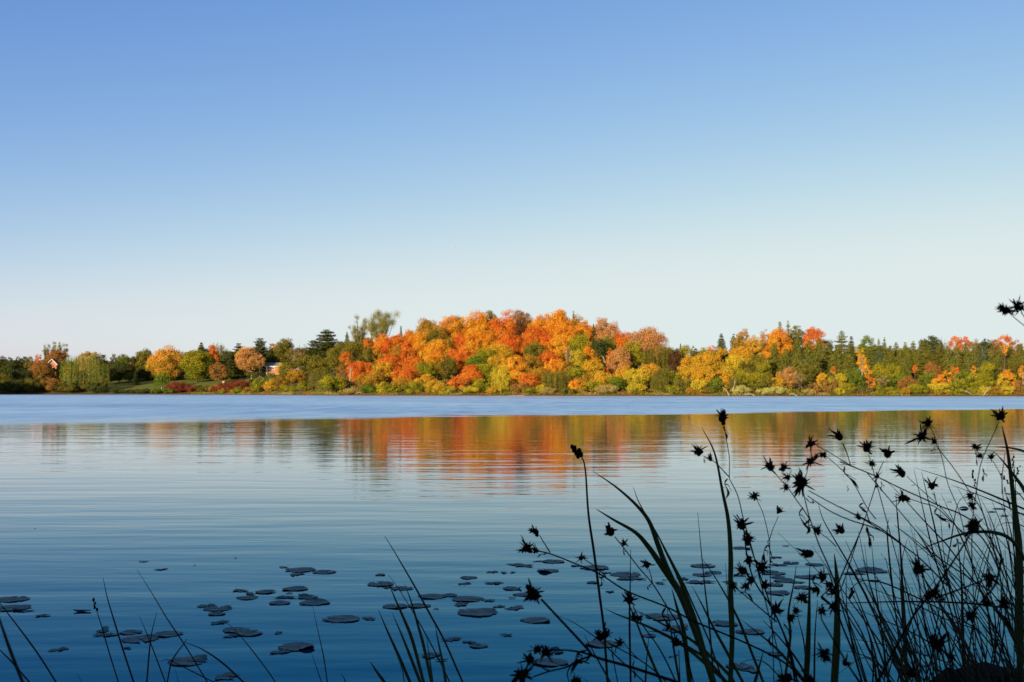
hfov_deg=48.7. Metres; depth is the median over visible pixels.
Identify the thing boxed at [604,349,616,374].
autumn tree
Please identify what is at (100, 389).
shrub
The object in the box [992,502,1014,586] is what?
rush
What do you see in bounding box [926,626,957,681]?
rush
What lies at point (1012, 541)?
reed blade
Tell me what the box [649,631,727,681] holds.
reed blade
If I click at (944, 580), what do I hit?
rush
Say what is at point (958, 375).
autumn tree
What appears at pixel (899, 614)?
rush
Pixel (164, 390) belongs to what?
shrub
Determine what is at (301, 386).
shrub
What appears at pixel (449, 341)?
autumn tree
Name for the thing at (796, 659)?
rush
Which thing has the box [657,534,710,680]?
reed blade
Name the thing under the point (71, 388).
shrub
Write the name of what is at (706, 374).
autumn tree
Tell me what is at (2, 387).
shrub
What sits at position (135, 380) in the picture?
spruce tree
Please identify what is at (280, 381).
shrub
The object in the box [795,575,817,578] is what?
lily pad
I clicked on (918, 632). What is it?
rush
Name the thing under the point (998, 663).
rush
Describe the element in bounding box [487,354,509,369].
autumn tree
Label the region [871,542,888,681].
rush
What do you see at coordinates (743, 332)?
autumn tree
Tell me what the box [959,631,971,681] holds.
rush
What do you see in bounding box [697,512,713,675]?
rush
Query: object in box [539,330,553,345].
autumn tree
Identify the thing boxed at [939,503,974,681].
rush
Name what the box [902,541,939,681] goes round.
rush
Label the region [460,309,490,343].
autumn tree
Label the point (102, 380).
shrub
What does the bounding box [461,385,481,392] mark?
shrub
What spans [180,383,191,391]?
shrub
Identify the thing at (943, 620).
rush
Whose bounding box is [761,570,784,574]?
lily pad
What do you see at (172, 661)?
rush
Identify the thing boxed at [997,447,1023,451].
reed blade
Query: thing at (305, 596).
lily pad
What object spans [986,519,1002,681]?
rush
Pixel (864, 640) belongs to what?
rush
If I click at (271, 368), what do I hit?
brick house
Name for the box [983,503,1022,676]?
rush
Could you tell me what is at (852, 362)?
spruce tree
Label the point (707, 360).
autumn tree
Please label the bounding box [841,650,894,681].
rush
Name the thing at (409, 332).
autumn tree
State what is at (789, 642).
reed blade
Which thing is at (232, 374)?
shrub
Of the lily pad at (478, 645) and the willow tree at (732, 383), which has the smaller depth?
the lily pad at (478, 645)
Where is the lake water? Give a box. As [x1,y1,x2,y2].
[0,394,1023,681]
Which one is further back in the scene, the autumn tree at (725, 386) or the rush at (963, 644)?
the autumn tree at (725, 386)
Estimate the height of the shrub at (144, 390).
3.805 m
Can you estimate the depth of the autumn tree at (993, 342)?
474.09 m
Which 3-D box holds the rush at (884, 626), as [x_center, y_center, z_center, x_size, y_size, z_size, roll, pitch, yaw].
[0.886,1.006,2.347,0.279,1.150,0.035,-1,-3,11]
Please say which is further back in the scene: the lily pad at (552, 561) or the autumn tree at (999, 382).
the autumn tree at (999, 382)
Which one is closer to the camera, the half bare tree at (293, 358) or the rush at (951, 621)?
the rush at (951, 621)
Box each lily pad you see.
[0,596,29,601]
[0,604,31,610]
[48,647,68,651]
[94,633,116,635]
[119,629,140,634]
[121,634,158,642]
[155,631,182,636]
[168,654,207,665]
[196,603,214,606]
[203,605,231,610]
[208,611,224,614]
[212,620,229,624]
[214,671,238,679]
[222,627,249,632]
[235,630,262,635]
[236,596,257,599]
[255,589,275,593]
[269,600,289,604]
[269,649,289,653]
[277,595,296,597]
[278,642,314,650]
[282,586,308,590]
[284,567,315,571]
[298,593,318,598]
[299,598,329,604]
[312,570,335,573]
[322,615,359,622]
[367,581,393,585]
[383,603,408,607]
[392,586,413,589]
[408,603,430,607]
[418,594,445,598]
[421,652,439,657]
[441,637,461,640]
[442,593,456,596]
[452,596,483,600]
[454,602,467,605]
[457,608,497,615]
[460,576,477,578]
[469,643,487,647]
[503,586,521,589]
[504,605,522,609]
[509,563,530,566]
[513,592,526,595]
[520,617,549,622]
[533,657,568,665]
[537,569,557,571]
[542,559,564,562]
[550,646,562,652]
[579,565,608,569]
[585,640,616,647]
[610,572,640,576]
[617,576,646,579]
[642,634,655,636]
[645,613,678,619]
[662,624,688,631]
[686,580,715,582]
[690,564,715,567]
[692,573,710,575]
[705,571,721,573]
[712,620,737,625]
[725,662,750,668]
[733,546,749,548]
[738,664,756,672]
[739,628,763,633]
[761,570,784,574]
[767,563,787,565]
[767,582,782,585]
[767,590,788,594]
[774,578,793,581]
[783,561,798,563]
[794,585,810,588]
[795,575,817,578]
[805,563,823,565]
[844,571,864,574]
[855,567,887,572]
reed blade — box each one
[370,662,385,681]
[379,612,410,681]
[387,580,424,681]
[392,613,421,681]
[404,583,431,681]
[426,636,432,681]
[435,626,446,681]
[593,471,714,681]
[596,509,716,681]
[605,608,723,680]
[628,604,661,681]
[633,609,734,681]
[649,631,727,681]
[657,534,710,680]
[666,604,678,680]
[671,588,691,681]
[692,586,743,681]
[701,557,763,681]
[702,428,734,681]
[740,659,777,673]
[742,620,802,678]
[753,653,762,681]
[784,563,796,673]
[803,568,810,681]
[831,553,840,681]
[845,582,874,675]
[864,566,913,681]
[875,571,889,681]
[893,624,929,681]
[916,468,1023,509]
[917,530,1023,560]
[979,619,1012,681]
[996,453,1023,492]
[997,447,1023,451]
[1002,427,1023,677]
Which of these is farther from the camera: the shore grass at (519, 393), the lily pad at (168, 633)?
the shore grass at (519, 393)
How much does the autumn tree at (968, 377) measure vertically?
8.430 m
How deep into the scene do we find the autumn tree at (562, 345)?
513.33 m
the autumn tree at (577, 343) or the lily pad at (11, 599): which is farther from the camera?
the autumn tree at (577, 343)
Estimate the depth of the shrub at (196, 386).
622.00 m
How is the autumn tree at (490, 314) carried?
on the ground at (126, 385)
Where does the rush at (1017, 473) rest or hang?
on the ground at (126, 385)
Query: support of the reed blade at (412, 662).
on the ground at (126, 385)
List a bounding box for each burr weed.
[509,578,679,681]
[515,523,804,681]
[592,589,682,681]
[603,522,693,681]
[690,408,803,681]
[747,491,784,681]
[761,435,901,681]
[775,516,1014,681]
[818,429,1021,681]
[832,440,947,681]
[890,463,1023,612]
[905,417,1009,681]
[967,406,1013,681]
[994,297,1023,324]
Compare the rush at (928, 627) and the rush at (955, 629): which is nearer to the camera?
the rush at (955, 629)
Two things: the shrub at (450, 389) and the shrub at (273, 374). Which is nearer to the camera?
the shrub at (450, 389)
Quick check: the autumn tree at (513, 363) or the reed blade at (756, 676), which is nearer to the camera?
the reed blade at (756, 676)
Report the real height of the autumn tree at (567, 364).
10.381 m
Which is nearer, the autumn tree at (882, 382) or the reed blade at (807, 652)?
the reed blade at (807, 652)
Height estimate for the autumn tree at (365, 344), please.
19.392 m
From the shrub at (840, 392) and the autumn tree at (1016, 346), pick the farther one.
the autumn tree at (1016, 346)
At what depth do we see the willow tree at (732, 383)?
437.10 m
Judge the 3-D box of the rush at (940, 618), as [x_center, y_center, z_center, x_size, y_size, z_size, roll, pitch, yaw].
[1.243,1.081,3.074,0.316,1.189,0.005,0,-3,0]
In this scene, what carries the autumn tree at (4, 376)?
on the ground at (126, 385)
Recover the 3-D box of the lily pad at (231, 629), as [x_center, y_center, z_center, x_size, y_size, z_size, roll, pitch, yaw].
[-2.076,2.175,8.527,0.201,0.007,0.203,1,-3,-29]
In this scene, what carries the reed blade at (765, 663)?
on the ground at (126, 385)
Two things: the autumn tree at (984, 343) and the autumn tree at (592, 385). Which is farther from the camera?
the autumn tree at (984, 343)
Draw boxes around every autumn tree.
[0,363,16,377]
[0,373,11,381]
[5,357,15,366]
[10,368,34,379]
[14,356,23,370]
[23,356,33,369]
[29,360,54,378]
[34,354,41,362]
[43,349,69,367]
[48,365,65,379]
[75,351,102,377]
[75,366,88,376]
[99,368,118,382]
[104,361,136,382]
[108,354,118,363]
[115,354,129,363]
[125,356,136,366]
[134,347,152,370]
[137,369,154,379]
[145,345,183,381]
[178,349,213,382]
[206,342,227,363]
[207,345,219,362]
[207,362,227,383]
[235,347,261,377]
[255,354,265,378]
[272,337,295,366]
[278,360,296,377]
[284,368,309,385]
[294,347,305,361]
[295,354,311,376]
[306,355,328,377]
[318,373,345,391]
[324,343,347,376]
[335,364,350,384]
[338,338,366,380]
[338,351,351,386]
[346,361,375,387]
[354,337,372,354]
[354,371,386,386]
[359,347,375,370]
[362,339,373,350]
[367,348,385,368]
[368,333,395,361]
[368,362,394,381]
[373,341,397,363]
[376,353,404,381]
[384,333,409,354]
[387,344,407,357]
[389,367,418,380]
[391,377,412,391]
[399,339,418,362]
[401,328,420,357]
[401,356,422,380]
[407,329,430,361]
[412,318,436,334]
[413,374,436,390]
[415,360,439,379]
[421,329,446,356]
[421,338,452,368]
[422,353,448,376]
[426,324,449,339]
[437,354,459,379]
[438,315,462,338]
[445,346,477,373]
[446,336,460,369]
[446,376,470,390]
[449,316,469,336]
[449,333,477,357]
[457,364,484,384]
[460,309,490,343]
[460,336,479,353]
[464,354,485,366]
[467,348,500,366]
[471,362,496,381]
[471,378,495,392]
[476,329,497,350]
[481,310,498,336]
[487,343,514,368]
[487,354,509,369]
[489,309,519,342]
[490,365,509,379]
[491,369,515,385]
[498,334,526,360]
[499,355,529,371]
[507,369,524,383]
[509,382,531,393]
[511,310,532,359]
[512,321,527,337]
[518,326,541,353]
[518,373,540,386]
[521,341,549,366]
[522,354,541,373]
[526,314,548,342]
[528,366,551,385]
[530,325,548,346]
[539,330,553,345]
[539,336,571,362]
[539,349,558,371]
[541,313,554,334]
[544,358,566,381]
[546,309,574,342]
[549,324,582,361]
[557,360,576,379]
[564,366,584,383]
[567,332,589,364]
[567,378,587,392]
[569,349,588,374]
[570,314,585,332]
[574,320,595,355]
[579,372,592,387]
[580,381,601,391]
[581,358,604,379]
[582,342,601,371]
[589,337,611,367]
[589,370,614,384]
[592,317,612,339]
[598,336,618,373]
[599,320,620,340]
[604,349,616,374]
[605,347,631,375]
[605,376,625,390]
[612,330,632,366]
[613,364,634,386]
[621,340,645,369]
[623,368,650,386]
[625,325,669,367]
[637,363,661,385]
[663,371,681,387]
[666,348,683,373]
[675,345,694,372]
[676,364,698,384]
[680,354,693,376]
[691,351,725,373]
[691,368,718,387]
[691,379,705,393]
[698,347,715,355]
[705,377,725,392]
[714,364,733,385]
[716,347,729,377]
[721,354,749,380]
[722,378,729,391]
[727,346,753,372]
[730,336,745,352]
[734,370,755,386]
[736,329,750,346]
[738,359,758,383]
[743,334,764,368]
[748,372,766,388]
[751,353,768,379]
[755,360,771,378]
[759,329,770,358]
[759,374,775,388]
[760,345,772,373]
[766,327,793,362]
[770,374,784,386]
[775,366,797,388]
[789,325,805,344]
[790,336,806,359]
[792,372,803,391]
[797,363,815,387]
[802,326,826,354]
[816,372,826,391]
[822,339,833,354]
[827,373,847,389]
[842,368,866,390]
[853,344,865,380]
[856,351,867,386]
[857,335,876,359]
[861,364,871,389]
[866,376,875,389]
[871,362,891,385]
[874,373,889,390]
[881,363,903,388]
[884,372,907,388]
[896,375,919,389]
[916,372,936,388]
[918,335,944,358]
[922,361,943,382]
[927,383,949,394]
[931,374,946,387]
[941,370,950,382]
[948,336,962,357]
[948,346,963,360]
[950,366,960,389]
[952,378,969,392]
[953,369,968,385]
[958,336,970,351]
[962,372,985,387]
[966,338,980,357]
[972,372,995,389]
[977,339,994,358]
[977,360,995,387]
[986,339,1005,356]
[996,375,1009,392]
[997,334,1012,364]
[998,369,1016,386]
[1000,344,1008,373]
[1006,340,1023,358]
[1012,378,1023,392]
[1018,365,1023,384]
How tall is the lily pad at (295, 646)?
0.023 m
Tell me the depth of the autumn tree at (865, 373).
435.84 m
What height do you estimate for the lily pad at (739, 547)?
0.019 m
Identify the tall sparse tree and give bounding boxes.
[42,343,49,359]
[57,342,68,355]
[348,315,368,343]
[364,309,400,338]
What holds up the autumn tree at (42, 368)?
on the ground at (126, 385)
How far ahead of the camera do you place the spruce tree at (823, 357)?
472.99 m
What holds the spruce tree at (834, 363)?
on the ground at (126, 385)
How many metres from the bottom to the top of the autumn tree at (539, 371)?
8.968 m
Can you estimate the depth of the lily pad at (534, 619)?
8.90 m
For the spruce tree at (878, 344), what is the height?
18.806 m
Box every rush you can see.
[0,603,56,681]
[0,618,23,681]
[0,650,29,681]
[92,598,118,681]
[103,578,133,681]
[137,570,207,681]
[139,616,165,681]
[146,612,156,681]
[164,659,213,681]
[167,639,186,681]
[187,643,243,681]
[223,619,275,681]
[313,610,327,681]
[385,537,462,681]
[390,577,449,681]
[562,617,643,681]
[570,444,608,681]
[584,635,610,681]
[628,549,631,681]
[633,487,723,681]
[645,637,648,681]
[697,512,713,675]
[725,563,729,637]
[763,620,803,670]
[790,544,875,672]
[793,601,804,653]
[812,546,901,677]
[813,600,817,678]
[818,504,904,677]
[823,601,1010,616]
[825,564,888,680]
[835,548,884,681]
[835,558,866,681]
[839,657,891,681]
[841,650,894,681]
[843,580,873,681]
[844,637,962,681]
[845,540,917,680]
[845,604,972,681]
[846,561,914,679]
[846,568,885,672]
[846,577,857,669]
[848,580,1008,666]
[849,575,1019,681]
[849,587,880,681]
[858,531,908,681]
[862,559,918,668]
[865,550,911,681]
[868,584,904,681]
[869,603,899,677]
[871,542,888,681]
[872,568,921,681]
[872,616,916,681]
[877,626,901,681]
[880,589,918,676]
[882,555,933,677]
[885,558,913,662]
[887,521,902,681]
[887,527,907,678]
[891,631,922,679]
[893,487,1002,621]
[896,499,907,659]
[896,526,1012,617]
[897,527,1015,667]
[897,606,929,681]
[898,520,903,621]
[898,539,958,632]
[898,553,905,681]
[899,564,920,681]
[899,586,921,673]
[901,574,938,672]
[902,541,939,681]
[904,548,978,681]
[907,631,935,679]
[908,539,990,681]
[908,628,932,678]
[909,551,973,681]
[910,526,966,678]
[910,573,938,673]
[911,587,937,681]
[914,471,963,666]
[914,533,949,664]
[915,525,1023,657]
[916,639,945,681]
[917,533,993,663]
[917,541,1015,681]
[918,534,981,661]
[920,575,963,654]
[921,472,966,664]
[921,585,972,656]
[922,539,1009,664]
[923,583,949,681]
[923,600,981,681]
[923,637,927,681]
[924,580,947,681]
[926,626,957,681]
[927,554,953,668]
[929,494,965,680]
[934,544,965,663]
[938,544,982,679]
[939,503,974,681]
[939,654,941,681]
[941,494,1003,666]
[942,629,964,681]
[943,626,979,681]
[949,545,984,667]
[952,485,1023,515]
[957,487,1015,611]
[958,532,1013,639]
[958,544,964,666]
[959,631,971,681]
[962,626,986,681]
[963,546,995,681]
[965,555,1011,631]
[965,600,988,681]
[967,539,992,681]
[972,470,1021,680]
[972,511,1003,662]
[972,553,996,663]
[975,567,1023,617]
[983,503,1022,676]
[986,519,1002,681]
[987,516,1023,604]
[988,617,1003,681]
[989,560,1003,675]
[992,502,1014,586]
[994,629,1004,681]
[996,608,1006,681]
[998,499,1015,576]
[998,551,1006,662]
[1000,473,1023,499]
[1000,570,1013,680]
[1011,455,1015,606]
[1011,552,1023,681]
[1013,466,1020,666]
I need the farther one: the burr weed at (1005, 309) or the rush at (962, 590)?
the rush at (962, 590)
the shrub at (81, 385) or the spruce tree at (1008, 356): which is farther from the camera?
the shrub at (81, 385)
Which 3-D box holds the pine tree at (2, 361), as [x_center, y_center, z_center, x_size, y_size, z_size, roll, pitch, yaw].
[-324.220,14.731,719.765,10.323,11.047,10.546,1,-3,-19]
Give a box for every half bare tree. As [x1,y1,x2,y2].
[285,347,301,363]
[298,345,306,366]
[563,349,571,365]
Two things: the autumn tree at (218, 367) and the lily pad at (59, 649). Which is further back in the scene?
the autumn tree at (218, 367)
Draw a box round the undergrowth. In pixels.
[308,369,1023,395]
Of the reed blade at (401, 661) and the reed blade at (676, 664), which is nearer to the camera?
the reed blade at (676, 664)
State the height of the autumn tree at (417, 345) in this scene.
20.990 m
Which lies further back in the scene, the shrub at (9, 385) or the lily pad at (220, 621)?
the shrub at (9, 385)
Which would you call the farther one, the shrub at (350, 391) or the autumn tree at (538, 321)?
the autumn tree at (538, 321)
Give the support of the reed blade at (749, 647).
on the ground at (126, 385)
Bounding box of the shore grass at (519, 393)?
[192,390,1022,395]
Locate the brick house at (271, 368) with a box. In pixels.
[265,362,282,374]
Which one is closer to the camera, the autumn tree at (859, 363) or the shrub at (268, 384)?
the autumn tree at (859, 363)
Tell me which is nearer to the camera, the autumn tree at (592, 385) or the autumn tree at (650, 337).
the autumn tree at (592, 385)
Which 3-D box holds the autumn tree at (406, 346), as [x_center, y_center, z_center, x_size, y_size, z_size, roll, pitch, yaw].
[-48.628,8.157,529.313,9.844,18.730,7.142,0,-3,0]
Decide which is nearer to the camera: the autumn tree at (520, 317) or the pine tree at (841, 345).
the pine tree at (841, 345)
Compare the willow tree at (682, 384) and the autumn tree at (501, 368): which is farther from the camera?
the autumn tree at (501, 368)
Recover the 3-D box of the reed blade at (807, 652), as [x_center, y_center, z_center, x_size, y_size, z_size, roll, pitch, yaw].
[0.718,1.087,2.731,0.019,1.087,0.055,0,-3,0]
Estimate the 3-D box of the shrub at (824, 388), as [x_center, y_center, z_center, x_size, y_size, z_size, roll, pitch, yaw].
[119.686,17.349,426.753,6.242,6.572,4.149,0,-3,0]
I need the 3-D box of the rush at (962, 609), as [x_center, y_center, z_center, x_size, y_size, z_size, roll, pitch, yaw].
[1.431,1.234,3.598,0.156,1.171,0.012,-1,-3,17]
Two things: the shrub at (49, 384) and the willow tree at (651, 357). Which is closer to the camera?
the willow tree at (651, 357)
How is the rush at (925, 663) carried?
on the ground at (126, 385)
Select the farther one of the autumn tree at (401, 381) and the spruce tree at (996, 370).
the autumn tree at (401, 381)
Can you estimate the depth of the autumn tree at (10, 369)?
673.53 m
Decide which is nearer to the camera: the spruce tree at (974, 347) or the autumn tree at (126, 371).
the spruce tree at (974, 347)
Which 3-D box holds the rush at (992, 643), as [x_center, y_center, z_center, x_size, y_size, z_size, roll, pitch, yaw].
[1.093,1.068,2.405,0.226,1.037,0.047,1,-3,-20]
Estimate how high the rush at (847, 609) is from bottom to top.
1.208 m
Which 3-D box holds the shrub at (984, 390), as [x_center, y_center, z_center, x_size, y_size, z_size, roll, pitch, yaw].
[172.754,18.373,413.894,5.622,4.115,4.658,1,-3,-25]
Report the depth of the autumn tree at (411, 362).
505.01 m
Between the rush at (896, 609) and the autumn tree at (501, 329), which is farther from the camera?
the autumn tree at (501, 329)
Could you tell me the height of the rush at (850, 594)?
1.059 m
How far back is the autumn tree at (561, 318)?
545.08 m
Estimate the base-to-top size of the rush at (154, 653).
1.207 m
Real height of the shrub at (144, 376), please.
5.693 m
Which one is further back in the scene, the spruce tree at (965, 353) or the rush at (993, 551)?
the spruce tree at (965, 353)
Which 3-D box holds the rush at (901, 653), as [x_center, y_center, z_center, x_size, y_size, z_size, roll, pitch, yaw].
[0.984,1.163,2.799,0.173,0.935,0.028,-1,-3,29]
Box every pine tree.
[0,356,9,367]
[96,354,108,372]
[216,351,231,370]
[220,359,243,378]
[232,343,242,356]
[251,338,272,371]
[261,348,276,372]
[305,329,339,369]
[305,340,317,370]
[786,321,791,364]
[834,331,847,361]
[855,344,878,380]
[913,352,941,383]
[914,340,928,364]
[921,345,935,367]
[929,343,946,369]
[1006,357,1023,388]
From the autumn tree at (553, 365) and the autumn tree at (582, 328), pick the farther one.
the autumn tree at (582, 328)
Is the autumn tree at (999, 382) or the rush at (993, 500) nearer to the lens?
the rush at (993, 500)
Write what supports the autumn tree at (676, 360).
on the ground at (126, 385)
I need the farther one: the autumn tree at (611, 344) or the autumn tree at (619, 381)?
the autumn tree at (611, 344)
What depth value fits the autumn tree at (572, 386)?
458.16 m
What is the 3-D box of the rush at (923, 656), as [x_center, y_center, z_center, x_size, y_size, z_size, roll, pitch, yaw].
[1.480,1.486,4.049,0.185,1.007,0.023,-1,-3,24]
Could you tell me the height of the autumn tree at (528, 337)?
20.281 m
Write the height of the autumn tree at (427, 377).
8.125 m
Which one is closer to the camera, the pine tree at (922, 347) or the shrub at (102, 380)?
the pine tree at (922, 347)
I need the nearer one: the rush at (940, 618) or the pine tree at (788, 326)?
the rush at (940, 618)
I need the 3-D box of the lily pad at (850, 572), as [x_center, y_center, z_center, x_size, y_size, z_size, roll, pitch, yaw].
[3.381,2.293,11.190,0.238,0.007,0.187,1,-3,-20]
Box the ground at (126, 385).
[0,362,1023,395]
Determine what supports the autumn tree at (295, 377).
on the ground at (126, 385)
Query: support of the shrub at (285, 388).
on the ground at (126, 385)
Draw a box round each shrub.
[0,383,5,391]
[3,380,24,392]
[21,378,41,392]
[31,380,44,391]
[39,377,62,391]
[54,383,65,392]
[57,384,77,391]
[65,382,77,391]
[73,379,84,390]
[78,378,93,390]
[84,381,104,391]
[87,386,106,392]
[95,377,109,388]
[110,389,124,393]
[122,389,136,392]
[134,388,150,393]
[140,373,154,380]
[150,388,161,393]
[153,372,168,388]
[162,388,174,393]
[164,381,189,391]
[176,371,185,379]
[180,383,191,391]
[186,386,197,392]
[192,383,201,391]
[198,386,207,392]
[203,385,212,392]
[216,381,231,389]
[226,368,236,379]
[227,378,251,387]
[229,389,243,392]
[233,386,247,389]
[243,371,255,377]
[249,378,264,392]
[253,371,264,379]
[262,378,275,391]
[265,372,277,386]
[271,376,288,390]
[278,384,296,392]
[295,381,314,391]
[343,388,358,393]
[358,385,377,393]
[375,381,388,393]
[383,384,401,392]
[402,381,424,393]
[423,380,446,393]
[438,386,456,393]
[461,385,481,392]
[485,386,502,392]
[522,387,539,392]
[536,383,548,392]
[539,387,557,393]
[559,387,576,393]
[594,384,618,393]
[626,383,646,393]
[665,385,681,393]
[685,387,699,393]
[702,386,717,393]
[730,384,751,393]
[755,389,770,394]
[763,386,786,394]
[784,389,797,394]
[801,388,817,394]
[807,382,818,392]
[820,379,836,393]
[833,387,846,393]
[841,383,856,393]
[855,386,868,393]
[875,385,889,394]
[884,386,899,394]
[897,387,912,394]
[907,383,929,394]
[944,382,964,394]
[961,387,977,394]
[976,386,990,394]
[985,385,1002,394]
[1000,385,1013,394]
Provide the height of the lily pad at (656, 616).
0.009 m
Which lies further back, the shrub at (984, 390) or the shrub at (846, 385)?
the shrub at (846, 385)
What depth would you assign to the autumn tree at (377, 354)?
529.80 m
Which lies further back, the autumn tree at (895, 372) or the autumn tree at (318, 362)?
the autumn tree at (318, 362)
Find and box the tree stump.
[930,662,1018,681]
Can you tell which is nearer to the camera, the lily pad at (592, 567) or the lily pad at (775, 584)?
the lily pad at (775, 584)
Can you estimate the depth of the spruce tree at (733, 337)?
505.89 m
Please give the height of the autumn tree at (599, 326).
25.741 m
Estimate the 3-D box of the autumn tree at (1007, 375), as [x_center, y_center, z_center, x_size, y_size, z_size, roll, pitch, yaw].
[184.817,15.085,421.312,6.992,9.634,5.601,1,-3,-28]
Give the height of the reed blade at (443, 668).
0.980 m
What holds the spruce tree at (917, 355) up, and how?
on the ground at (126, 385)
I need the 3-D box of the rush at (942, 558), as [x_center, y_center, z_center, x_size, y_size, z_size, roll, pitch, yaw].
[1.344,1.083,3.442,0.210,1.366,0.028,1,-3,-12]
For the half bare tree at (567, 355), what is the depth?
495.76 m
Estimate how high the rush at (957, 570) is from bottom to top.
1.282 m
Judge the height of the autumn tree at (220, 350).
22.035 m
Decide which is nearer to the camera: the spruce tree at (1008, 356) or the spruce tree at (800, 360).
the spruce tree at (1008, 356)
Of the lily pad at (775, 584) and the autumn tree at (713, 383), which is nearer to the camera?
the lily pad at (775, 584)
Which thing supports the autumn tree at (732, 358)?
on the ground at (126, 385)
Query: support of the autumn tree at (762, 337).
on the ground at (126, 385)
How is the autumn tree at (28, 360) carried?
on the ground at (126, 385)
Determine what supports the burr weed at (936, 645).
on the ground at (126, 385)
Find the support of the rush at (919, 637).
on the ground at (126, 385)
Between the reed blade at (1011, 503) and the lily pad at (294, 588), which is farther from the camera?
the lily pad at (294, 588)
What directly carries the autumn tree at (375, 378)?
on the ground at (126, 385)
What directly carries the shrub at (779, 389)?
on the ground at (126, 385)
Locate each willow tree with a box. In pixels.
[59,355,109,386]
[307,367,333,388]
[491,373,510,391]
[541,369,570,389]
[640,343,669,375]
[649,376,668,391]
[650,368,671,386]
[657,344,675,373]
[672,377,693,392]
[725,377,742,389]
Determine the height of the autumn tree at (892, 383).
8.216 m
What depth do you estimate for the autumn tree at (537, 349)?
507.78 m
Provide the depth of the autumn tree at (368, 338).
608.85 m
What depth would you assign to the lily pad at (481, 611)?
9.22 m
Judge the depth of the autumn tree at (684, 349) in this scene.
492.59 m
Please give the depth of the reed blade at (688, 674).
3.21 m
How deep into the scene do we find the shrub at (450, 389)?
473.22 m
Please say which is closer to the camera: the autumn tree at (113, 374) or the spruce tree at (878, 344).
the spruce tree at (878, 344)
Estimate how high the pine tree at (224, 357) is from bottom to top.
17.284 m
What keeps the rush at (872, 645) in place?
on the ground at (126, 385)
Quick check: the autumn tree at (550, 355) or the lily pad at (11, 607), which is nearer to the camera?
the lily pad at (11, 607)
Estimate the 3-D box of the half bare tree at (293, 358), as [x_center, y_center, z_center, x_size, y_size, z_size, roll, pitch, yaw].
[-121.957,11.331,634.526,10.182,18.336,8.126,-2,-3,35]
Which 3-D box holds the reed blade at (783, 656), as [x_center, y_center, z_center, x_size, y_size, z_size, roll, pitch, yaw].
[0.822,1.202,2.997,0.456,0.944,0.037,0,-3,-8]
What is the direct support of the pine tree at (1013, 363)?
on the ground at (126, 385)
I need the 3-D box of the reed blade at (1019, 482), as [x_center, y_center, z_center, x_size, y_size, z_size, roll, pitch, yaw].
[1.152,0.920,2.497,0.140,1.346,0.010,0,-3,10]
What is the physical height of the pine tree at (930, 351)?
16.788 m
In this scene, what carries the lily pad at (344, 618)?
on the lake water
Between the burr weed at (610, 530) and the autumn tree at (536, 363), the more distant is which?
the autumn tree at (536, 363)
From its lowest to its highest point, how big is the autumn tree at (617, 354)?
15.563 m
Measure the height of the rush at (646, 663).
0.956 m
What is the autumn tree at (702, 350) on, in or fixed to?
on the ground at (126, 385)
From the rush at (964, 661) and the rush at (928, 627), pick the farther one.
the rush at (928, 627)
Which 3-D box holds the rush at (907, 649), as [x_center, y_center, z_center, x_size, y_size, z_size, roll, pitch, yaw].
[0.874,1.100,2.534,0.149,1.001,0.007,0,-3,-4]
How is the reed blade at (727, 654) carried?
on the ground at (126, 385)
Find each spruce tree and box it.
[130,370,139,385]
[197,342,205,352]
[203,354,215,378]
[224,352,236,371]
[592,324,595,346]
[716,334,727,365]
[727,334,735,372]
[768,342,781,378]
[777,349,792,380]
[786,349,806,382]
[790,337,805,369]
[802,341,813,371]
[805,351,823,383]
[811,339,824,362]
[817,345,829,379]
[824,342,833,369]
[824,355,841,384]
[833,344,844,372]
[838,356,854,384]
[843,343,856,372]
[848,336,856,369]
[869,347,885,382]
[875,355,891,385]
[876,339,882,357]
[882,337,886,356]
[885,345,896,369]
[893,342,901,359]
[893,348,903,378]
[899,357,913,385]
[901,342,907,358]
[905,347,916,376]
[910,341,917,364]
[910,349,922,384]
[941,346,952,381]
[945,356,960,384]
[952,344,963,378]
[960,343,970,377]
[960,358,975,385]
[967,344,979,371]
[974,346,988,379]
[986,345,999,370]
[989,359,1001,389]
[994,347,1006,384]
[1003,346,1016,371]
[1013,345,1023,379]
[1015,355,1023,386]
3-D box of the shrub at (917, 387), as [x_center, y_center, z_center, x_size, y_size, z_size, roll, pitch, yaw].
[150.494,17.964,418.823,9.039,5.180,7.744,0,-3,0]
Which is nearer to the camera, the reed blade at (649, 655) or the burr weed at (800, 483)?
the burr weed at (800, 483)
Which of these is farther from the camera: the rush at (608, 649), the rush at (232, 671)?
the rush at (232, 671)
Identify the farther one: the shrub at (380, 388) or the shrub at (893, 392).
the shrub at (380, 388)
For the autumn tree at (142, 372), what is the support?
on the ground at (126, 385)
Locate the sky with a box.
[0,0,1023,371]
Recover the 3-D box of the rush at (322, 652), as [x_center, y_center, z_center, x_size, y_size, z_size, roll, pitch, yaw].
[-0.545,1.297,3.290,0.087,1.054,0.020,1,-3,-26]
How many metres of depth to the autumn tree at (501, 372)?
477.93 m
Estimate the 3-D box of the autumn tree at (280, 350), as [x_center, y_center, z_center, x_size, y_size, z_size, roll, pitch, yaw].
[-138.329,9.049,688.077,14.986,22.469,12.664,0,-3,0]
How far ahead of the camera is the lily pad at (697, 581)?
10.68 m
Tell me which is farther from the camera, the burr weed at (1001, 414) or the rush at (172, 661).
the rush at (172, 661)
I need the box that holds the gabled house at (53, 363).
[49,359,62,377]
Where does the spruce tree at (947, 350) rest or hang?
on the ground at (126, 385)
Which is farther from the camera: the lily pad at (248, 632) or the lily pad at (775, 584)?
the lily pad at (775, 584)
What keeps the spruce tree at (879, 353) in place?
on the ground at (126, 385)
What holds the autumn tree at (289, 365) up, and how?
on the ground at (126, 385)

